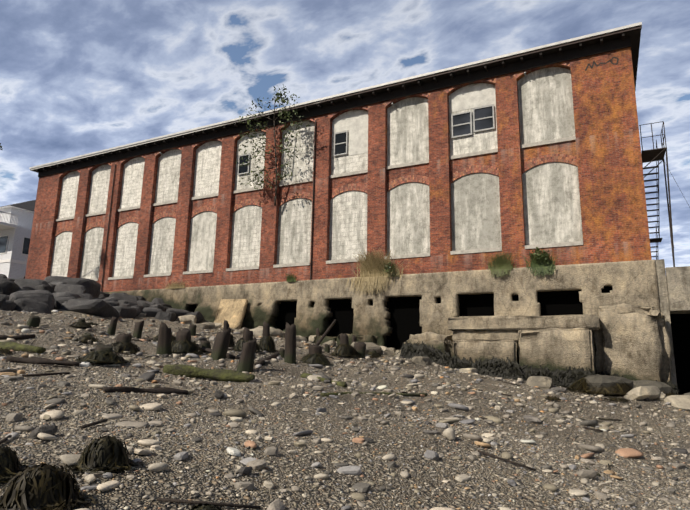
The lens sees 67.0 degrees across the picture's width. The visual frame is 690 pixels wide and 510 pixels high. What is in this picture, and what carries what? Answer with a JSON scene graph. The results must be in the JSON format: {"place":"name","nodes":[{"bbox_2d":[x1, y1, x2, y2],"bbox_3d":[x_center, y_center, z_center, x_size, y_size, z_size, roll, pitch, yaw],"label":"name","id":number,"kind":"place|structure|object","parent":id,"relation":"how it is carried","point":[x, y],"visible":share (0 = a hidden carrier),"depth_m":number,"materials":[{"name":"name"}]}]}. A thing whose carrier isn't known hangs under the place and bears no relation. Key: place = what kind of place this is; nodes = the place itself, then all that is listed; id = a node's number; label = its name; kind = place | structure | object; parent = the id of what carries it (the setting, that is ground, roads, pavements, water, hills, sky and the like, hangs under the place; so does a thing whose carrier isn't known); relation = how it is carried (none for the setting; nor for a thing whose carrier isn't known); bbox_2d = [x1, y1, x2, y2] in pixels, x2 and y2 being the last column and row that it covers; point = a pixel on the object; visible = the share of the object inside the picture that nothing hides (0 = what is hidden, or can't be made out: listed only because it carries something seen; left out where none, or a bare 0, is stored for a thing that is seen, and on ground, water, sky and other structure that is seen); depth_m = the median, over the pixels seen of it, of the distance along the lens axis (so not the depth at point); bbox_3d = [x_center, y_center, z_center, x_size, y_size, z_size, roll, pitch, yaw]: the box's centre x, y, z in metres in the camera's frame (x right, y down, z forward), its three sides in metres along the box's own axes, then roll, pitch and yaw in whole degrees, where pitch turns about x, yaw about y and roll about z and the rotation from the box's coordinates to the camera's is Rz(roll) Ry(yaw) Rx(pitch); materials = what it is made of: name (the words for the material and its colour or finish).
{"place":"outdoors","nodes":[
{"label":"outdoors","id":0,"kind":"place"},
{"bbox_2d":[0,309,689,509],"bbox_3d":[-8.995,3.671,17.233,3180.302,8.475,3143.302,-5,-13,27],"label":"beach ground","id":1,"kind":"structure","parent":0,"point":[107,497],"depth_m":6.25,"materials":[{"name":"grey gravel"}]},
{"bbox_2d":[0,348,14,353],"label":"wrack patch","id":2,"kind":"object","parent":1,"relation":"on","point":[3,351],"visible":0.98,"depth_m":9.31,"materials":[{"name":"plant"}]},
{"bbox_2d":[0,445,31,482],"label":"stump weed","id":3,"kind":"object","parent":1,"relation":"on","point":[10,465],"visible":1,"depth_m":3.60,"materials":[{"name":"plant"}]},
{"bbox_2d":[0,200,35,278],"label":"neighbour house","id":4,"kind":"structure","parent":1,"relation":"on","point":[16,221],"depth_m":53.45,"materials":[{"name":"white"}]},
{"bbox_2d":[0,334,35,339],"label":"drift log","id":5,"kind":"object","parent":1,"relation":"on","point":[15,337],"visible":0.67,"depth_m":11.71,"materials":[{"name":"brown wood"}]},
{"bbox_2d":[0,341,45,353],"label":"drift log","id":6,"kind":"object","parent":1,"relation":"on","point":[10,345],"visible":0.65,"depth_m":9.84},
{"bbox_2d":[27,315,40,326],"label":"old pile","id":7,"kind":"object","parent":1,"relation":"on","point":[33,320],"visible":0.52,"depth_m":14.70,"materials":[{"name":"brown wood"}]},
{"bbox_2d":[6,355,79,366],"bbox_3d":[-5.142,1.817,8.900,1.128,0.182,0.142,3,-12,-11],"label":"drift log","id":8,"kind":"object","parent":1,"relation":"on","point":[36,360],"visible":0.79,"depth_m":8.86,"materials":[{"name":"brown wood"}]},
{"bbox_2d":[0,462,98,509],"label":"stump weed","id":9,"kind":"object","parent":1,"relation":"on","point":[43,486],"visible":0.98,"depth_m":3.17,"materials":[{"name":"plant"}]},
{"bbox_2d":[68,321,93,327],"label":"seaweed clump","id":10,"kind":"object","parent":1,"relation":"on","point":[82,324],"depth_m":15.60,"materials":[{"name":"plant"}]},
{"bbox_2d":[74,335,101,342],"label":"seaweed clump","id":11,"kind":"object","parent":1,"relation":"on","point":[86,338],"depth_m":12.40,"materials":[{"name":"plant"}]},
{"bbox_2d":[0,274,203,323],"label":"riprap boulders","id":12,"kind":"object","parent":1,"relation":"on","point":[48,294],"visible":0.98,"depth_m":24.24,"materials":[{"name":"stone"}]},
{"bbox_2d":[95,344,112,363],"bbox_3d":[-4.474,1.960,9.623,0.396,0.628,0.376,-5,-13,27],"label":"old pile","id":13,"kind":"object","parent":1,"relation":"on","point":[103,347],"visible":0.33,"depth_m":9.59,"materials":[{"name":"brown wood"}]},
{"bbox_2d":[76,350,133,363],"bbox_3d":[-4.499,1.877,9.640,1.113,0.241,1.147,-5,-13,27],"label":"seaweed clump","id":14,"kind":"object","parent":1,"relation":"on","point":[99,357],"depth_m":9.41,"materials":[{"name":"plant"}]},
{"bbox_2d":[65,435,145,473],"bbox_3d":[-1.813,1.496,3.949,0.538,0.248,0.511,-5,-13,27],"label":"stump weed","id":15,"kind":"object","parent":1,"relation":"on","point":[106,453],"visible":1,"depth_m":3.86,"materials":[{"name":"plant"}]},
{"bbox_2d":[107,316,117,334],"bbox_3d":[-7.051,2.265,15.705,0.317,0.851,0.232,2,-11,-5],"label":"old pile","id":16,"kind":"object","parent":1,"relation":"on","point":[112,327],"visible":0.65,"depth_m":15.67,"materials":[{"name":"brown wood"}]},
{"bbox_2d":[116,333,131,343],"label":"old pile","id":17,"kind":"object","parent":1,"relation":"on","point":[125,338],"visible":0.33,"depth_m":11.63,"materials":[{"name":"brown wood"}]},
{"bbox_2d":[111,341,146,353],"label":"seaweed clump","id":18,"kind":"object","parent":1,"relation":"on","point":[118,347],"depth_m":11.50,"materials":[{"name":"plant"}]},
{"bbox_2d":[133,320,143,337],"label":"old pile","id":19,"kind":"object","parent":1,"relation":"on","point":[138,330],"visible":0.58,"depth_m":16.29,"materials":[{"name":"brown wood"}]},
{"bbox_2d":[103,386,187,394],"bbox_3d":[-2.715,1.871,7.168,1.162,0.143,0.118,11,-15,-40],"label":"drift log","id":20,"kind":"object","parent":1,"relation":"on","point":[164,390],"visible":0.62,"depth_m":7.12,"materials":[{"name":"brown wood"}]},
{"bbox_2d":[148,335,175,341],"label":"seaweed clump","id":21,"kind":"object","parent":1,"relation":"on","point":[156,338],"depth_m":16.31,"materials":[{"name":"plant"}]},
{"bbox_2d":[156,322,171,354],"bbox_3d":[-4.487,2.238,12.969,0.386,1.099,0.434,-5,-13,27],"label":"old pile","id":22,"kind":"object","parent":1,"relation":"on","point":[164,346],"visible":0.75,"depth_m":12.84,"materials":[{"name":"brown wood"}]},
{"bbox_2d":[176,328,190,341],"bbox_3d":[-4.268,2.393,13.725,0.409,0.966,0.402,-1,-11,9],"label":"old pile","id":23,"kind":"object","parent":1,"relation":"on","point":[183,334],"visible":0.31,"depth_m":13.64,"materials":[{"name":"brown wood"}]},
{"bbox_2d":[171,339,207,353],"bbox_3d":[-4.254,2.401,13.752,1.391,0.410,1.138,-5,-13,27],"label":"seaweed clump","id":24,"kind":"object","parent":1,"relation":"on","point":[174,343],"depth_m":13.47,"materials":[{"name":"plant"}]},
{"bbox_2d":[189,324,196,335],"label":"old pile","id":25,"kind":"object","parent":1,"relation":"on","point":[193,327],"visible":0.44,"depth_m":18.34,"materials":[{"name":"brown wood"}]},
{"bbox_2d":[200,340,210,351],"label":"old pile","id":26,"kind":"object","parent":1,"relation":"on","point":[206,344],"visible":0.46,"depth_m":14.15,"materials":[{"name":"brown wood"}]},
{"bbox_2d":[190,503,223,509],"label":"seaweed clump","id":27,"kind":"object","parent":1,"relation":"on","point":[207,506],"visible":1,"depth_m":2.95,"materials":[{"name":"black plant"}]},
{"bbox_2d":[163,364,254,381],"bbox_3d":[-2.549,2.236,9.787,1.737,0.338,0.238,0,-11,6],"label":"drift log","id":28,"kind":"object","parent":1,"relation":"on","point":[225,375],"visible":0.88,"depth_m":9.72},
{"bbox_2d":[197,345,239,359],"bbox_3d":[-3.643,2.516,13.867,0.160,0.495,3.442,10,-14,-37],"label":"drift log","id":29,"kind":"object","parent":1,"relation":"on","point":[228,355],"visible":0.46,"depth_m":12.91,"materials":[{"name":"brown wood"}]},
{"bbox_2d":[210,327,230,359],"bbox_3d":[-3.037,2.278,12.549,0.467,1.068,0.442,-5,-13,27],"label":"old pile","id":30,"kind":"object","parent":1,"relation":"on","point":[220,346],"visible":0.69,"depth_m":12.45,"materials":[{"name":"brown wood"}]},
{"bbox_2d":[223,319,228,330],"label":"old pile","id":31,"kind":"object","parent":1,"relation":"on","point":[226,325],"visible":0.35,"depth_m":15.47,"materials":[{"name":"brown wood"}]},
{"bbox_2d":[214,299,248,328],"bbox_3d":[-6.028,3.178,27.351,1.619,1.932,0.282,-3,-36,19],"label":"leaning concrete slab","id":32,"kind":"object","parent":1,"relation":"on","point":[232,312],"depth_m":27.33,"materials":[{"name":"beige concrete"}]},
{"bbox_2d":[229,335,234,346],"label":"pile weed","id":33,"kind":"object","parent":1,"relation":"on","point":[232,343],"depth_m":15.36,"materials":[{"name":"green plant"}]},
{"bbox_2d":[229,337,263,351],"bbox_3d":[-2.830,2.572,15.031,1.017,0.434,1.008,-5,-13,27],"label":"seaweed clump","id":34,"kind":"object","parent":1,"relation":"on","point":[237,346],"depth_m":14.87,"materials":[{"name":"green plant"}]},
{"bbox_2d":[236,337,256,372],"bbox_3d":[-2.149,2.255,11.106,0.391,1.029,0.445,-5,-13,27],"label":"old pile","id":35,"kind":"object","parent":1,"relation":"on","point":[246,361],"visible":0.79,"depth_m":11.04,"materials":[{"name":"brown wood"}]},
{"bbox_2d":[242,327,252,340],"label":"old pile","id":36,"kind":"object","parent":1,"relation":"on","point":[247,334],"visible":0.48,"depth_m":14.98,"materials":[{"name":"brown wood"}]},
{"bbox_2d":[254,351,279,365],"bbox_3d":[-1.937,2.897,15.089,0.202,0.612,6.757,1,-11,1],"label":"drift log","id":37,"kind":"object","parent":1,"relation":"on","point":[273,356],"visible":0.46,"depth_m":12.96,"materials":[{"name":"brown wood"}]},
{"bbox_2d":[263,321,270,351],"bbox_3d":[-2.392,2.653,16.084,0.290,1.194,0.272,-1,-11,11],"label":"old pile","id":38,"kind":"object","parent":1,"relation":"on","point":[266,329],"visible":0.42,"depth_m":16.06,"materials":[{"name":"brown wood"}]},
{"bbox_2d":[258,336,276,351],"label":"seaweed clump","id":39,"kind":"object","parent":1,"relation":"on","point":[270,347],"depth_m":15.89,"materials":[{"name":"plant"}]},
{"bbox_2d":[279,348,284,357],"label":"old pile","id":40,"kind":"object","parent":1,"relation":"on","point":[281,352],"visible":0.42,"depth_m":14.96,"materials":[{"name":"brown wood"}]},
{"bbox_2d":[284,323,295,363],"bbox_3d":[-1.345,2.324,12.923,0.360,1.284,0.420,-5,-13,27],"label":"old pile","id":41,"kind":"object","parent":1,"relation":"on","point":[290,346],"visible":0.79,"depth_m":12.79,"materials":[{"name":"brown wood"}]},
{"bbox_2d":[309,344,321,355],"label":"old pile","id":42,"kind":"object","parent":1,"relation":"on","point":[314,349],"visible":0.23,"depth_m":14.09,"materials":[{"name":"brown wood"}]},
{"bbox_2d":[301,353,332,365],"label":"seaweed clump","id":43,"kind":"object","parent":1,"relation":"on","point":[311,357],"depth_m":13.90,"materials":[{"name":"plant"}]},
{"bbox_2d":[300,373,346,386],"bbox_3d":[-0.439,2.461,10.264,0.154,0.235,1.511,9,-14,-35],"label":"drift log","id":44,"kind":"object","parent":1,"relation":"on","point":[339,383],"visible":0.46,"depth_m":10.12,"materials":[{"name":"wood"}]},
{"bbox_2d":[0,312,648,442],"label":"dark beach rocks","id":45,"kind":"object","parent":1,"relation":"on","point":[53,429],"visible":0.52,"depth_m":8.44,"materials":[{"name":"stone"}]},
{"bbox_2d":[314,336,336,344],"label":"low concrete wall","id":46,"kind":"structure","parent":1,"relation":"on","point":[326,338],"depth_m":23.82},
{"bbox_2d":[315,319,336,345],"bbox_3d":[-0.797,3.282,21.903,0.140,1.615,5.973,0,-11,6],"label":"leaning timber","id":47,"kind":"object","parent":1,"relation":"on","point":[320,340],"visible":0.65,"depth_m":21.64,"materials":[{"name":"brown wood"}]},
{"bbox_2d":[324,344,329,352],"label":"old pile","id":48,"kind":"object","parent":1,"relation":"on","point":[327,347],"visible":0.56,"depth_m":17.63,"materials":[{"name":"brown wood"}]},
{"bbox_2d":[340,333,348,344],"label":"old pile","id":49,"kind":"object","parent":1,"relation":"on","point":[344,338],"visible":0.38,"depth_m":17.39,"materials":[{"name":"brown wood"}]},
{"bbox_2d":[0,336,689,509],"bbox_3d":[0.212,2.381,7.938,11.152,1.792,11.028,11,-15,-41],"label":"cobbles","id":50,"kind":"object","parent":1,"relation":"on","point":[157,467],"visible":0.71,"depth_m":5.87,"materials":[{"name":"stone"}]},
{"bbox_2d":[0,327,689,508],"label":"drift twigs","id":51,"kind":"object","parent":1,"relation":"on","point":[3,440],"visible":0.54,"depth_m":5.90,"materials":[{"name":"brown wood"}]},
{"bbox_2d":[0,349,689,509],"bbox_3d":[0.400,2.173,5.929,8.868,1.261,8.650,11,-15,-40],"label":"pebbles","id":52,"kind":"object","parent":1,"relation":"on","point":[476,429],"visible":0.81,"depth_m":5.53,"materials":[{"name":"stone"}]},
{"bbox_2d":[0,309,689,470],"bbox_3d":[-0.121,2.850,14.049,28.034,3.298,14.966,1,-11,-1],"label":"pebbles","id":53,"kind":"object","parent":1,"relation":"on","point":[311,395],"visible":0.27,"depth_m":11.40,"materials":[{"name":"stone"}]},
{"bbox_2d":[327,343,365,356],"bbox_3d":[0.018,3.152,17.363,1.173,0.464,1.354,-5,-13,27],"label":"pile weed","id":54,"kind":"object","parent":1,"relation":"on","point":[345,351],"depth_m":17.15,"materials":[{"name":"plant"}]},
{"bbox_2d":[351,335,356,343],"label":"old pile","id":55,"kind":"object","parent":1,"relation":"on","point":[354,338],"visible":0.27,"depth_m":22.64,"materials":[{"name":"brown wood"}]},
{"bbox_2d":[337,334,378,344],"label":"low concrete wall","id":56,"kind":"structure","parent":1,"relation":"on","point":[366,338],"depth_m":23.05,"materials":[{"name":"grey concrete"}]},
{"bbox_2d":[354,341,365,357],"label":"old pile","id":57,"kind":"object","parent":1,"relation":"on","point":[359,346],"visible":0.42,"depth_m":17.86,"materials":[{"name":"brown wood"}]},
{"bbox_2d":[40,318,689,440],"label":"beach rocks","id":58,"kind":"object","parent":1,"relation":"on","point":[449,433],"visible":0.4,"depth_m":6.40,"materials":[{"name":"stone"}]},
{"bbox_2d":[320,392,427,396],"bbox_3d":[0.651,2.611,9.707,0.106,0.192,3.048,-9,-15,42],"label":"drift log","id":59,"kind":"object","parent":1,"relation":"on","point":[380,393],"visible":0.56,"depth_m":9.63,"materials":[{"name":"brown wood"}]},
{"bbox_2d":[365,352,382,356],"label":"seaweed clump","id":60,"kind":"object","parent":1,"relation":"on","point":[375,354],"depth_m":20.91,"materials":[{"name":"plant"}]},
{"bbox_2d":[192,287,612,349],"bbox_3d":[-2.518,6.066,34.205,39.000,6.400,13.640,-5,-13,27],"label":"foundation","id":61,"kind":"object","parent":1,"relation":"on","point":[405,318],"depth_m":24.16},
{"bbox_2d":[162,280,187,288],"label":"weed tuft","id":62,"kind":"object","parent":61,"relation":"on","point":[175,286],"visible":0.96,"depth_m":30.41,"materials":[{"name":"beige plant"}]},
{"bbox_2d":[285,273,297,281],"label":"weed tuft","id":63,"kind":"object","parent":61,"relation":"on","point":[290,278],"visible":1,"depth_m":26.84,"materials":[{"name":"green plant"}]},
{"bbox_2d":[25,47,651,291],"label":"brick wall","id":64,"kind":"structure","parent":61,"relation":"on","point":[591,207],"depth_m":25.83,"materials":[{"name":"red brick"}]},
{"bbox_2d":[237,86,309,205],"bbox_3d":[-3.859,-5.833,27.923,4.752,6.048,2.074,-5,-13,27],"label":"wall tree","id":65,"kind":"object","parent":64,"relation":"attached to","point":[283,99],"depth_m":28.28,"materials":[{"name":"green plant"}]},
{"bbox_2d":[101,72,526,290],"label":"window sashes and boards","id":66,"kind":"object","parent":64,"relation":"attached to","point":[355,124],"visible":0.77,"depth_m":26.94,"materials":[{"name":"white wood"}]},
{"bbox_2d":[54,61,577,236],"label":"brick arches","id":67,"kind":"structure","parent":64,"relation":"attached to","point":[286,197],"depth_m":26.61,"materials":[{"name":"red brick"}]},
{"bbox_2d":[29,22,641,176],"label":"roof","id":68,"kind":"structure","parent":64,"relation":"on","point":[618,38],"depth_m":26.10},
{"bbox_2d":[585,57,618,70],"bbox_3d":[10.824,-8.073,22.007,1.306,0.404,0.001,-5,-13,27],"label":"graffiti tag","id":69,"kind":"object","parent":64,"relation":"attached to","point":[594,62],"visible":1,"depth_m":22.03,"materials":[{"name":"grey paint"}]},
{"bbox_2d":[346,275,400,294],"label":"dry grass","id":70,"kind":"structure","parent":61,"relation":"on","point":[370,283],"depth_m":24.64,"materials":[{"name":"beige plant"}]},
{"bbox_2d":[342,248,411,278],"bbox_3d":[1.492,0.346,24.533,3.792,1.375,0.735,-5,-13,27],"label":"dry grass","id":71,"kind":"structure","parent":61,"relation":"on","point":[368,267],"depth_m":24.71,"materials":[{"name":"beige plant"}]},
{"bbox_2d":[375,260,408,276],"bbox_3d":[2.018,0.616,24.345,2.240,0.794,0.487,-5,-13,27],"label":"shrub","id":72,"kind":"object","parent":61,"relation":"on","point":[393,272],"visible":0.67,"depth_m":24.32,"materials":[{"name":"green plant"}]},
{"bbox_2d":[483,251,516,269],"bbox_3d":[6.595,0.222,22.065,1.540,0.744,0.462,-5,-13,27],"label":"weed tuft","id":73,"kind":"object","parent":61,"relation":"on","point":[501,262],"visible":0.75,"depth_m":22.09,"materials":[{"name":"green plant"}]},
{"bbox_2d":[489,269,510,276],"bbox_3d":[6.520,0.798,22.051,0.993,0.394,0.184,-5,-13,27],"label":"moss patch","id":74,"kind":"object","parent":61,"relation":"attached to","point":[500,272],"visible":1,"depth_m":22.02,"materials":[{"name":"green plant"}]},
{"bbox_2d":[522,250,557,267],"bbox_3d":[8.014,0.145,21.368,1.542,0.677,0.420,-5,-13,27],"label":"shrub","id":75,"kind":"object","parent":61,"relation":"on","point":[543,263],"visible":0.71,"depth_m":21.38,"materials":[{"name":"green plant"}]},
{"bbox_2d":[527,266,555,276],"bbox_3d":[8.009,0.701,21.303,1.164,0.441,0.173,-5,-13,27],"label":"moss patch","id":76,"kind":"object","parent":61,"relation":"attached to","point":[544,270],"visible":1,"depth_m":21.27,"materials":[{"name":"green plant"}]},
{"bbox_2d":[138,313,689,409],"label":"rocks","id":77,"kind":"object","parent":1,"relation":"on","point":[650,393],"visible":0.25,"depth_m":19.35,"materials":[{"name":"beige stone"}]},
{"bbox_2d":[397,340,449,365],"bbox_3d":[3.223,3.997,21.072,2.545,1.076,0.150,-5,-13,27],"label":"weed fringe","id":78,"kind":"object","parent":1,"relation":"on","point":[411,351],"visible":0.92,"depth_m":21.10,"materials":[{"name":"green plant"}]},
{"bbox_2d":[404,331,452,365],"bbox_3d":[3.722,4.839,21.837,2.339,3.219,2.057,-5,-13,27],"label":"concrete chunk","id":79,"kind":"object","parent":1,"relation":"on","point":[443,343],"visible":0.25,"depth_m":21.36,"materials":[{"name":"beige concrete"}]},
{"bbox_2d":[452,340,518,378],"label":"concrete block","id":80,"kind":"structure","parent":1,"relation":"on","point":[484,350],"depth_m":19.79,"materials":[{"name":"beige concrete"}]},
{"bbox_2d":[452,330,517,340],"bbox_3d":[5.912,3.316,21.228,2.801,0.492,1.509,-5,-13,27],"label":"concrete ledge","id":81,"kind":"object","parent":80,"relation":"on","point":[494,335],"depth_m":20.61,"materials":[{"name":"beige concrete"}]},
{"bbox_2d":[446,356,525,380],"bbox_3d":[5.178,4.179,19.548,3.043,0.927,0.150,-5,-13,27],"label":"weed fringe","id":82,"kind":"object","parent":1,"relation":"on","point":[496,367],"visible":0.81,"depth_m":19.39,"materials":[{"name":"green plant"}]},
{"bbox_2d":[545,396,561,399],"bbox_3d":[5.440,3.735,13.631,0.543,0.100,0.631,2,-11,-3],"label":"wrack patch","id":83,"kind":"object","parent":1,"relation":"on","point":[551,398],"visible":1,"depth_m":13.52,"materials":[{"name":"brown plant"}]},
{"bbox_2d":[518,364,594,387],"bbox_3d":[7.501,4.308,18.486,2.925,0.835,0.150,-5,-13,27],"label":"weed fringe","id":84,"kind":"object","parent":1,"relation":"on","point":[568,377],"visible":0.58,"depth_m":18.44,"materials":[{"name":"green plant"}]},
{"bbox_2d":[518,328,595,373],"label":"concrete block","id":85,"kind":"structure","parent":1,"relation":"on","point":[551,349],"depth_m":18.79,"materials":[{"name":"beige concrete"}]},
{"bbox_2d":[561,378,585,390],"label":"seaweed","id":86,"kind":"object","parent":1,"relation":"on","point":[575,385],"visible":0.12,"depth_m":17.90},
{"bbox_2d":[566,380,632,394],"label":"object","id":87,"kind":"object","parent":1,"relation":"on","point":[623,389],"depth_m":16.58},
{"bbox_2d":[598,396,630,401],"bbox_3d":[8.169,4.338,15.713,1.059,0.111,0.999,11,-15,-41],"label":"wrack patch","id":88,"kind":"object","parent":1,"relation":"on","point":[615,399],"visible":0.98,"depth_m":15.49,"materials":[{"name":"brown plant"}]},
{"bbox_2d":[593,303,672,383],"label":"concrete buttress","id":89,"kind":"structure","parent":1,"relation":"on","point":[634,343],"depth_m":18.69,"materials":[{"name":"beige concrete"}]},
{"bbox_2d":[583,374,689,394],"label":"weedy foot rocks","id":90,"kind":"object","parent":1,"relation":"on","point":[600,381],"visible":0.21,"depth_m":16.96,"materials":[{"name":"stone"}]},
{"bbox_2d":[598,371,679,394],"bbox_3d":[10.155,4.579,18.231,2.670,0.972,0.150,-5,-13,27],"label":"weed fringe","id":91,"kind":"object","parent":1,"relation":"on","point":[674,389],"visible":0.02,"depth_m":17.84,"materials":[{"name":"green plant"}]},
{"bbox_2d":[663,391,675,396],"bbox_3d":[10.276,4.603,17.894,2.716,0.524,2.808,-5,-13,27],"label":"rock","id":92,"kind":"object","parent":1,"relation":"on","point":[669,394],"visible":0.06,"depth_m":16.99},
{"bbox_2d":[665,266,689,313],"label":"wharf deck","id":93,"kind":"structure","parent":1,"relation":"on","point":[678,283],"depth_m":18.99,"materials":[{"name":"concrete"}]},
{"bbox_2d":[639,121,687,266],"bbox_3d":[14.999,-1.502,23.848,2.618,6.327,8.630,-5,-13,27],"label":"fire escape","id":94,"kind":"object","parent":93,"relation":"on","point":[653,154],"visible":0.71,"depth_m":21.55,"materials":[{"name":"metal"}]},
{"bbox_2d":[670,314,689,394],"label":"dark wharf undercroft","id":95,"kind":"object","parent":1,"relation":"on","point":[680,326],"depth_m":19.89,"materials":[{"name":"black"}]},
{"bbox_2d":[0,0,689,271],"label":"sky","id":96,"kind":"structure","parent":0,"point":[78,77],"materials":[{"name":"blue"}]},
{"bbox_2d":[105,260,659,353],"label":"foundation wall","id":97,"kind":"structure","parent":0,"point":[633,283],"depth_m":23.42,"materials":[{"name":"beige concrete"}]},
{"bbox_2d":[448,314,599,331],"bbox_3d":[7.010,2.734,20.690,5.593,0.612,1.670,-5,-13,27],"label":"concrete ledge","id":98,"kind":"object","parent":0,"point":[508,323],"depth_m":19.95,"materials":[{"name":"beige concrete"}]},
{"bbox_2d":[655,259,677,393],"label":"foundation end wall","id":99,"kind":"structure","parent":0,"point":[662,287],"depth_m":19.33,"materials":[{"name":"beige concrete"}]}
]}

